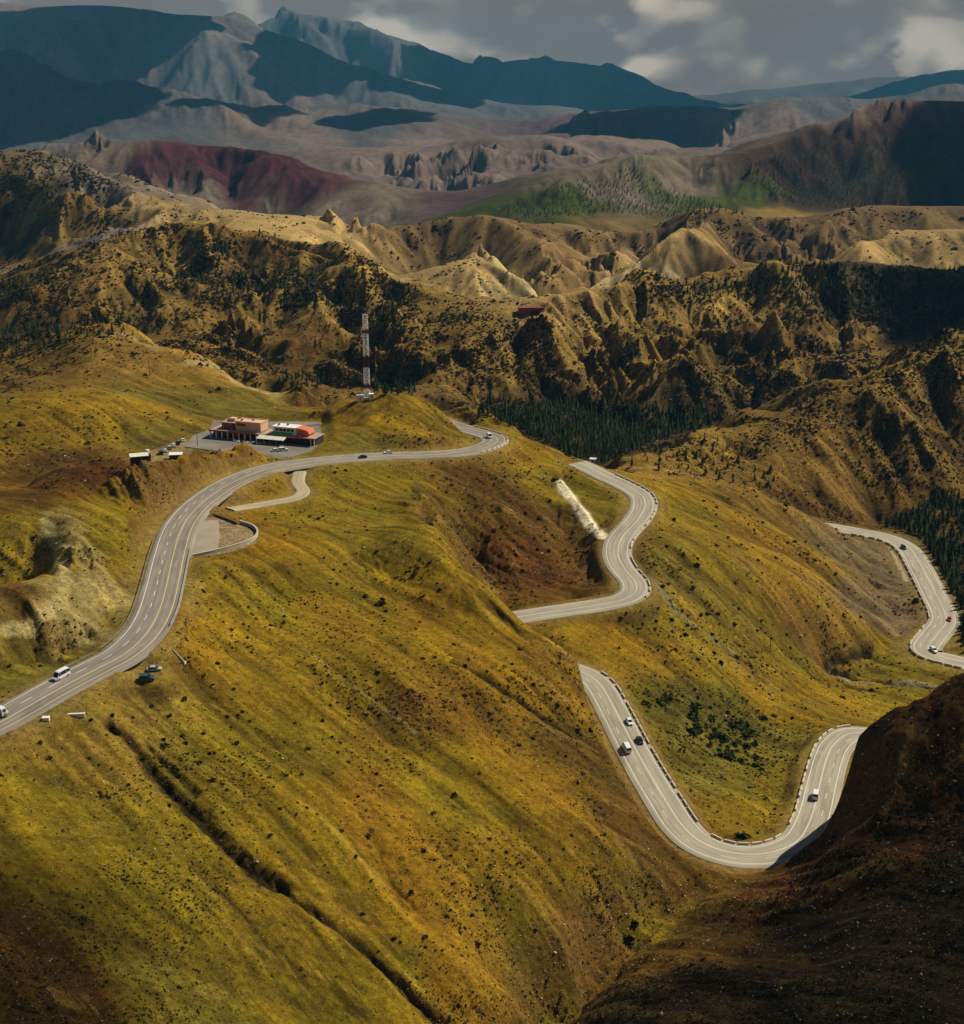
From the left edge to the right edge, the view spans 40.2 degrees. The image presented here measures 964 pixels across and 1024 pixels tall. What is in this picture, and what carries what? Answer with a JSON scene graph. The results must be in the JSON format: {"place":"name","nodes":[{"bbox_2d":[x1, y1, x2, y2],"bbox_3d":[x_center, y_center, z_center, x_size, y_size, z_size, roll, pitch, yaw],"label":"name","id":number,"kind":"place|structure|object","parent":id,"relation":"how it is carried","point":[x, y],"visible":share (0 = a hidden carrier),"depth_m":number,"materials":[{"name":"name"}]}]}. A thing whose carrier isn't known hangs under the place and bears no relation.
{"place":"outdoors","nodes":[
{"label":"outdoors","id":0,"kind":"place"},
{"bbox_2d":[0,418,508,735],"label":"road","id":1,"kind":"structure","parent":0,"point":[142,634],"depth_m":441.64,"materials":[{"name":"grey asphalt"}]},
{"bbox_2d":[0,705,8,716],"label":"car","id":2,"kind":"object","parent":1,"relation":"on","point":[4,712],"visible":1,"depth_m":351.85,"materials":[{"name":"white paint"}]},
{"bbox_2d":[52,666,70,680],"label":"minibus","id":3,"kind":"object","parent":1,"relation":"on","point":[60,673],"visible":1,"depth_m":372.63,"materials":[{"name":"white paint"}]},
{"bbox_2d":[53,668,69,676],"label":"window","id":4,"kind":"structure","parent":3,"relation":"in","point":[56,674],"depth_m":372.37,"materials":[{"name":"black glass"}]},
{"bbox_2d":[51,654,89,673],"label":"guard rail","id":5,"kind":"object","parent":1,"relation":"on","point":[74,661],"visible":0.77,"depth_m":382.67,"materials":[{"name":"metal"}]},
{"bbox_2d":[101,537,154,647],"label":"guard rail","id":6,"kind":"object","parent":1,"relation":"on","point":[134,602],"visible":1,"depth_m":417.96,"materials":[{"name":"metal"}]},
{"bbox_2d":[170,546,190,625],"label":"guard rail","id":7,"kind":"object","parent":1,"relation":"on","point":[181,591],"visible":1,"depth_m":430.65,"materials":[{"name":"metal"}]},
{"bbox_2d":[226,471,309,510],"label":"track","id":8,"kind":"structure","parent":0,"point":[298,484],"depth_m":558.06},
{"bbox_2d":[0,323,963,1023],"bbox_3d":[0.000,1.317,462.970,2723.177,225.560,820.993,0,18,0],"label":"hillside","id":9,"kind":"structure","parent":0,"point":[334,901],"depth_m":401.14,"materials":[{"name":"plant"}]},
{"bbox_2d":[41,716,49,721],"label":"roadside wall","id":10,"kind":"structure","parent":9,"relation":"on","point":[45,718],"depth_m":351.76,"materials":[{"name":"white concrete"}]},
{"bbox_2d":[67,712,84,717],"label":"roadside wall","id":11,"kind":"structure","parent":9,"relation":"on","point":[80,715],"depth_m":356.92,"materials":[{"name":"white concrete"}]},
{"bbox_2d":[129,452,148,465],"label":"stall","id":12,"kind":"object","parent":9,"relation":"on","point":[136,458],"visible":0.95,"depth_m":517.59,"materials":[{"name":"beige fabric"}]},
{"bbox_2d":[138,673,154,681],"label":"car","id":13,"kind":"object","parent":9,"relation":"on","point":[145,677],"visible":1,"depth_m":378.26,"materials":[{"name":"teal paint"}]},
{"bbox_2d":[145,449,150,460],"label":"kiosk","id":14,"kind":"object","parent":9,"relation":"on","point":[149,454],"visible":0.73,"depth_m":607.60,"materials":[{"name":"red brick"}]},
{"bbox_2d":[147,665,161,671],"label":"car","id":15,"kind":"object","parent":9,"relation":"on","point":[150,668],"visible":1,"depth_m":383.83,"materials":[{"name":"silver metal"}]},
{"bbox_2d":[169,452,182,459],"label":"stall","id":16,"kind":"object","parent":9,"relation":"on","point":[174,455],"visible":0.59,"depth_m":610.32,"materials":[{"name":"beige"}]},
{"bbox_2d":[172,649,185,663],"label":"culvert pipe","id":17,"kind":"object","parent":9,"relation":"on","point":[178,656],"visible":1,"depth_m":394.95,"materials":[{"name":"grey concrete"}]},
{"bbox_2d":[192,520,218,555],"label":"paved lookout","id":18,"kind":"object","parent":9,"relation":"on","point":[207,538],"visible":0.73,"depth_m":490.09,"materials":[{"name":"grey concrete"}]},
{"bbox_2d":[194,520,257,556],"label":"parapet wall","id":19,"kind":"structure","parent":9,"relation":"on","point":[236,545],"depth_m":480.10,"materials":[{"name":"concrete"}]},
{"bbox_2d":[214,514,237,523],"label":"kerb wall","id":20,"kind":"structure","parent":9,"relation":"on","point":[227,519],"depth_m":510.61,"materials":[{"name":"concrete"}]},
{"bbox_2d":[240,850,248,857],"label":"shrub","id":21,"kind":"object","parent":9,"relation":"on","point":[244,853],"visible":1,"depth_m":330.10,"materials":[{"name":"plant"}]},
{"bbox_2d":[185,420,320,457],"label":"car park","id":22,"kind":"structure","parent":9,"relation":"on","point":[207,442],"depth_m":635.95,"materials":[{"name":"grey asphalt"}]},
{"bbox_2d":[208,412,268,441],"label":"restaurant","id":23,"kind":"structure","parent":22,"relation":"on","point":[245,428],"depth_m":645.57,"materials":[{"name":"beige paint"}]},
{"bbox_2d":[278,447,287,450],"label":"car","id":24,"kind":"object","parent":22,"relation":"on","point":[282,449],"visible":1,"depth_m":623.82,"materials":[{"name":"white paint"}]},
{"bbox_2d":[256,423,324,446],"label":"cafe","id":25,"kind":"structure","parent":22,"relation":"on","point":[293,433],"depth_m":636.84,"materials":[{"name":"white paint"}]},
{"bbox_2d":[356,394,363,401],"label":"equipment hut","id":26,"kind":"object","parent":9,"relation":"on","point":[360,397],"visible":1,"depth_m":679.81,"materials":[{"name":"metal"}]},
{"bbox_2d":[362,314,369,399],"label":"radio mast","id":27,"kind":"object","parent":9,"relation":"on","point":[365,347],"visible":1,"depth_m":676.27,"materials":[{"name":"white"}]},
{"bbox_2d":[369,393,373,399],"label":"equipment hut","id":28,"kind":"object","parent":9,"relation":"on","point":[371,396],"visible":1,"depth_m":679.11,"materials":[{"name":"metal"}]},
{"bbox_2d":[374,600,386,605],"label":"shrub","id":29,"kind":"object","parent":9,"relation":"on","point":[380,603],"visible":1,"depth_m":461.48,"materials":[{"name":"green plant"}]},
{"bbox_2d":[381,382,389,394],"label":"pine tree","id":30,"kind":"object","parent":9,"relation":"on","point":[385,390],"visible":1,"depth_m":679.68,"materials":[{"name":"green plant"}]},
{"bbox_2d":[0,227,963,1023],"bbox_3d":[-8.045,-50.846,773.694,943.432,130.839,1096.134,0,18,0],"label":"stones","id":31,"kind":"object","parent":9,"relation":"on","point":[560,739],"visible":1,"depth_m":368.47,"materials":[{"name":"grey stone"}]},
{"bbox_2d":[565,444,574,455],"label":"pine tree","id":32,"kind":"object","parent":9,"relation":"on","point":[570,451],"visible":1,"depth_m":684.87,"materials":[{"name":"green plant"}]},
{"bbox_2d":[623,932,635,946],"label":"shrub","id":33,"kind":"object","parent":9,"relation":"on","point":[628,939],"visible":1,"depth_m":355.25,"materials":[{"name":"green plant"}]},
{"bbox_2d":[630,918,638,927],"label":"shrub","id":34,"kind":"object","parent":9,"relation":"on","point":[635,923],"visible":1,"depth_m":358.59,"materials":[{"name":"green plant"}]},
{"bbox_2d":[641,700,649,704],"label":"shrub","id":35,"kind":"object","parent":9,"relation":"on","point":[643,702],"visible":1,"depth_m":472.19,"materials":[{"name":"green plant"}]},
{"bbox_2d":[661,695,673,702],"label":"shrub","id":36,"kind":"object","parent":9,"relation":"on","point":[666,698],"visible":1,"depth_m":476.65,"materials":[{"name":"green plant"}]},
{"bbox_2d":[685,727,701,734],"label":"shrub","id":37,"kind":"object","parent":9,"relation":"on","point":[693,730],"visible":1,"depth_m":462.93,"materials":[{"name":"green plant"}]},
{"bbox_2d":[687,711,700,721],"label":"shrub","id":38,"kind":"object","parent":9,"relation":"on","point":[695,717],"visible":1,"depth_m":472.90,"materials":[{"name":"green plant"}]},
{"bbox_2d":[689,701,704,710],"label":"shrub","id":39,"kind":"object","parent":9,"relation":"on","point":[695,705],"visible":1,"depth_m":477.86,"materials":[{"name":"green plant"}]},
{"bbox_2d":[691,723,702,728],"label":"shrub","id":40,"kind":"object","parent":9,"relation":"on","point":[696,725],"visible":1,"depth_m":467.63,"materials":[{"name":"green plant"}]},
{"bbox_2d":[708,715,716,720],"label":"shrub","id":41,"kind":"object","parent":9,"relation":"on","point":[712,718],"visible":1,"depth_m":476.96,"materials":[{"name":"green plant"}]},
{"bbox_2d":[709,733,718,738],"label":"shrub","id":42,"kind":"object","parent":9,"relation":"on","point":[713,735],"visible":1,"depth_m":467.69,"materials":[{"name":"green plant"}]},
{"bbox_2d":[712,731,724,736],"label":"shrub","id":43,"kind":"object","parent":9,"relation":"on","point":[717,733],"visible":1,"depth_m":469.60,"materials":[{"name":"green plant"}]},
{"bbox_2d":[716,733,730,741],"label":"shrub","id":44,"kind":"object","parent":9,"relation":"on","point":[724,738],"visible":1,"depth_m":467.79,"materials":[{"name":"green plant"}]},
{"bbox_2d":[723,754,735,761],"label":"shrub","id":45,"kind":"object","parent":9,"relation":"on","point":[729,758],"visible":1,"depth_m":456.52,"materials":[{"name":"green plant"}]},
{"bbox_2d":[724,747,735,756],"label":"shrub","id":46,"kind":"object","parent":9,"relation":"on","point":[730,752],"visible":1,"depth_m":460.62,"materials":[{"name":"green plant"}]},
{"bbox_2d":[727,721,741,729],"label":"shrub","id":47,"kind":"object","parent":9,"relation":"on","point":[733,724],"visible":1,"depth_m":478.19,"materials":[{"name":"green plant"}]},
{"bbox_2d":[734,831,752,840],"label":"shrub","id":48,"kind":"object","parent":9,"relation":"on","point":[742,836],"visible":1,"depth_m":401.40,"materials":[{"name":"green plant"}]},
{"bbox_2d":[735,718,754,731],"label":"shrub","id":49,"kind":"object","parent":9,"relation":"on","point":[744,726],"visible":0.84,"depth_m":482.98,"materials":[{"name":"green plant"}]},
{"bbox_2d":[740,731,752,738],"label":"shrub","id":50,"kind":"object","parent":9,"relation":"on","point":[744,734],"visible":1,"depth_m":475.17,"materials":[{"name":"green plant"}]},
{"bbox_2d":[740,742,753,748],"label":"shrub","id":51,"kind":"object","parent":9,"relation":"on","point":[745,744],"visible":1,"depth_m":468.39,"materials":[{"name":"green plant"}]},
{"bbox_2d":[746,727,756,735],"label":"shrub","id":52,"kind":"object","parent":9,"relation":"on","point":[751,730],"visible":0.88,"depth_m":480.97,"materials":[{"name":"green plant"}]},
{"bbox_2d":[749,755,760,760],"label":"shrub","id":53,"kind":"object","parent":9,"relation":"on","point":[755,757],"visible":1,"depth_m":461.98,"materials":[{"name":"green plant"}]},
{"bbox_2d":[758,714,768,720],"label":"shrub","id":54,"kind":"object","parent":9,"relation":"on","point":[762,717],"visible":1,"depth_m":493.55,"materials":[{"name":"green plant"}]},
{"bbox_2d":[883,516,890,526],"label":"pine tree","id":55,"kind":"object","parent":9,"relation":"on","point":[887,523],"visible":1,"depth_m":765.07,"materials":[{"name":"green plant"}]},
{"bbox_2d":[892,516,898,527],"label":"pine tree","id":56,"kind":"object","parent":9,"relation":"on","point":[896,523],"visible":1,"depth_m":764.29,"materials":[{"name":"green plant"}]},
{"bbox_2d":[895,520,903,528],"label":"pine tree","id":57,"kind":"object","parent":9,"relation":"on","point":[901,525],"visible":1,"depth_m":762.51,"materials":[{"name":"green plant"}]},
{"bbox_2d":[904,523,911,532],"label":"pine tree","id":58,"kind":"object","parent":9,"relation":"on","point":[908,530],"visible":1,"depth_m":756.32,"materials":[{"name":"green plant"}]},
{"bbox_2d":[909,509,915,518],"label":"pine tree","id":59,"kind":"object","parent":9,"relation":"on","point":[913,515],"visible":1,"depth_m":781.07,"materials":[{"name":"green plant"}]},
{"bbox_2d":[921,515,928,526],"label":"pine tree","id":60,"kind":"object","parent":9,"relation":"on","point":[924,520],"visible":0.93,"depth_m":769.60,"materials":[{"name":"green plant"}]},
{"bbox_2d":[926,535,930,548],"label":"pine tree","id":61,"kind":"object","parent":9,"relation":"on","point":[927,545],"visible":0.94,"depth_m":727.45,"materials":[{"name":"green plant"}]},
{"bbox_2d":[927,540,932,552],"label":"pine tree","id":62,"kind":"object","parent":9,"relation":"on","point":[930,548],"visible":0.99,"depth_m":721.08,"materials":[{"name":"green plant"}]},
{"bbox_2d":[928,517,933,529],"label":"pine tree","id":63,"kind":"object","parent":9,"relation":"on","point":[931,526],"visible":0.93,"depth_m":766.71,"materials":[{"name":"green plant"}]},
{"bbox_2d":[934,519,941,529],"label":"pine tree","id":64,"kind":"object","parent":9,"relation":"on","point":[938,525],"visible":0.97,"depth_m":766.72,"materials":[{"name":"green plant"}]},
{"bbox_2d":[934,552,942,564],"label":"pine tree","id":65,"kind":"object","parent":9,"relation":"on","point":[939,561],"visible":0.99,"depth_m":705.44,"materials":[{"name":"green plant"}]},
{"bbox_2d":[944,512,948,524],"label":"pine tree","id":66,"kind":"object","parent":9,"relation":"on","point":[947,519],"visible":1,"depth_m":769.92,"materials":[{"name":"green plant"}]},
{"bbox_2d":[947,549,951,563],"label":"pine tree","id":67,"kind":"object","parent":9,"relation":"on","point":[949,558],"visible":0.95,"depth_m":717.48,"materials":[{"name":"green plant"}]},
{"bbox_2d":[948,576,953,587],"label":"pine tree","id":68,"kind":"object","parent":9,"relation":"on","point":[951,582],"visible":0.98,"depth_m":673.57,"materials":[{"name":"green plant"}]},
{"bbox_2d":[949,583,955,592],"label":"pine tree","id":69,"kind":"object","parent":9,"relation":"on","point":[951,589],"visible":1,"depth_m":668.71,"materials":[{"name":"green plant"}]},
{"bbox_2d":[955,590,959,602],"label":"pine tree","id":70,"kind":"object","parent":9,"relation":"on","point":[958,596],"visible":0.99,"depth_m":656.60,"materials":[{"name":"green plant"}]},
{"bbox_2d":[959,590,963,608],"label":"pine tree","id":71,"kind":"object","parent":9,"relation":"on","point":[961,606],"visible":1,"depth_m":649.16,"materials":[{"name":"green plant"}]},
{"bbox_2d":[959,619,963,632],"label":"pine tree","id":72,"kind":"object","parent":9,"relation":"on","point":[961,629],"visible":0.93,"depth_m":622.31,"materials":[{"name":"green plant"}]},
{"bbox_2d":[0,3,963,231],"bbox_3d":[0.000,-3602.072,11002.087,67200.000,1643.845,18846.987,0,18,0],"label":"mountains","id":73,"kind":"structure","parent":0,"point":[285,111],"depth_m":6093.30,"materials":[{"name":"stone"}]},
{"bbox_2d":[0,154,963,466],"bbox_3d":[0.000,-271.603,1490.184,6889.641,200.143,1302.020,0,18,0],"label":"hills","id":74,"kind":"structure","parent":0,"point":[692,250],"depth_m":1196.52,"materials":[{"name":"brown soil"}]},
{"bbox_2d":[0,149,963,1023],"bbox_3d":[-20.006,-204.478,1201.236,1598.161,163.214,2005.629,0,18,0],"label":"scrub","id":75,"kind":"object","parent":74,"relation":"on","point":[630,353],"visible":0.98,"depth_m":829.53,"materials":[{"name":"green plant"}]},
{"bbox_2d":[0,135,963,595],"bbox_3d":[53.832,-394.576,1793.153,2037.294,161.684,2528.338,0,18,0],"label":"woodland","id":76,"kind":"object","parent":74,"relation":"on","point":[624,431],"visible":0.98,"depth_m":1060.25,"materials":[{"name":"green plant"}]},
{"bbox_2d":[518,306,544,313],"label":"farmhouse","id":77,"kind":"object","parent":74,"relation":"on","point":[529,309],"visible":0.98,"depth_m":1113.69,"materials":[{"name":"red"}]},
{"bbox_2d":[530,310,538,313],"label":"door","id":78,"kind":"structure","parent":77,"relation":"in","point":[531,311],"depth_m":1114.13,"materials":[{"name":"metal"}]},
{"bbox_2d":[530,395,535,403],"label":"pine tree","id":79,"kind":"object","parent":74,"relation":"on","point":[533,400],"visible":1,"depth_m":1008.80,"materials":[{"name":"green plant"}]},
{"bbox_2d":[589,457,596,462],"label":"hut","id":80,"kind":"object","parent":74,"relation":"on","point":[592,460],"visible":0.84,"depth_m":925.36,"materials":[{"name":"beige fabric"}]},
{"bbox_2d":[0,0,963,95],"label":"sky","id":81,"kind":"structure","parent":0,"point":[692,47],"materials":[{"name":"grey"}]},
{"bbox_2d":[512,461,867,868],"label":"road","id":82,"kind":"structure","parent":0,"point":[677,824],"depth_m":443.34,"materials":[{"name":"grey asphalt"}]},
{"bbox_2d":[622,742,631,753],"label":"van","id":83,"kind":"object","parent":82,"relation":"on","point":[626,746],"visible":1,"depth_m":432.83,"materials":[{"name":"white paint"}]},
{"bbox_2d":[625,717,632,725],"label":"car","id":84,"kind":"object","parent":82,"relation":"on","point":[629,721],"visible":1,"depth_m":449.79,"materials":[{"name":"white paint"}]},
{"bbox_2d":[636,736,643,744],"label":"car","id":85,"kind":"object","parent":82,"relation":"on","point":[639,739],"visible":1,"depth_m":438.80,"materials":[{"name":"black paint"}]},
{"bbox_2d":[711,833,721,840],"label":"parapet block","id":86,"kind":"structure","parent":82,"relation":"on","point":[716,836],"depth_m":393.93,"materials":[{"name":"concrete"}]},
{"bbox_2d":[724,839,735,843],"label":"parapet block","id":87,"kind":"structure","parent":82,"relation":"on","point":[730,841],"depth_m":392.72,"materials":[{"name":"concrete"}]},
{"bbox_2d":[738,842,748,844],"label":"parapet block","id":88,"kind":"structure","parent":82,"relation":"on","point":[743,843],"depth_m":392.64,"materials":[{"name":"concrete"}]},
{"bbox_2d":[751,841,761,844],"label":"parapet block","id":89,"kind":"structure","parent":82,"relation":"on","point":[756,842],"depth_m":393.78,"materials":[{"name":"concrete"}]},
{"bbox_2d":[812,789,819,800],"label":"van","id":90,"kind":"object","parent":82,"relation":"on","point":[815,794],"visible":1,"depth_m":423.15,"materials":[{"name":"white paint"}]},
{"bbox_2d":[826,523,963,669],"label":"road","id":91,"kind":"structure","parent":0,"point":[938,631],"depth_m":659.41,"materials":[{"name":"grey asphalt"}]},
{"bbox_2d":[930,646,937,652],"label":"car","id":92,"kind":"object","parent":91,"relation":"on","point":[933,649],"visible":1,"depth_m":604.83,"materials":[{"name":"white paint"}]}
]}

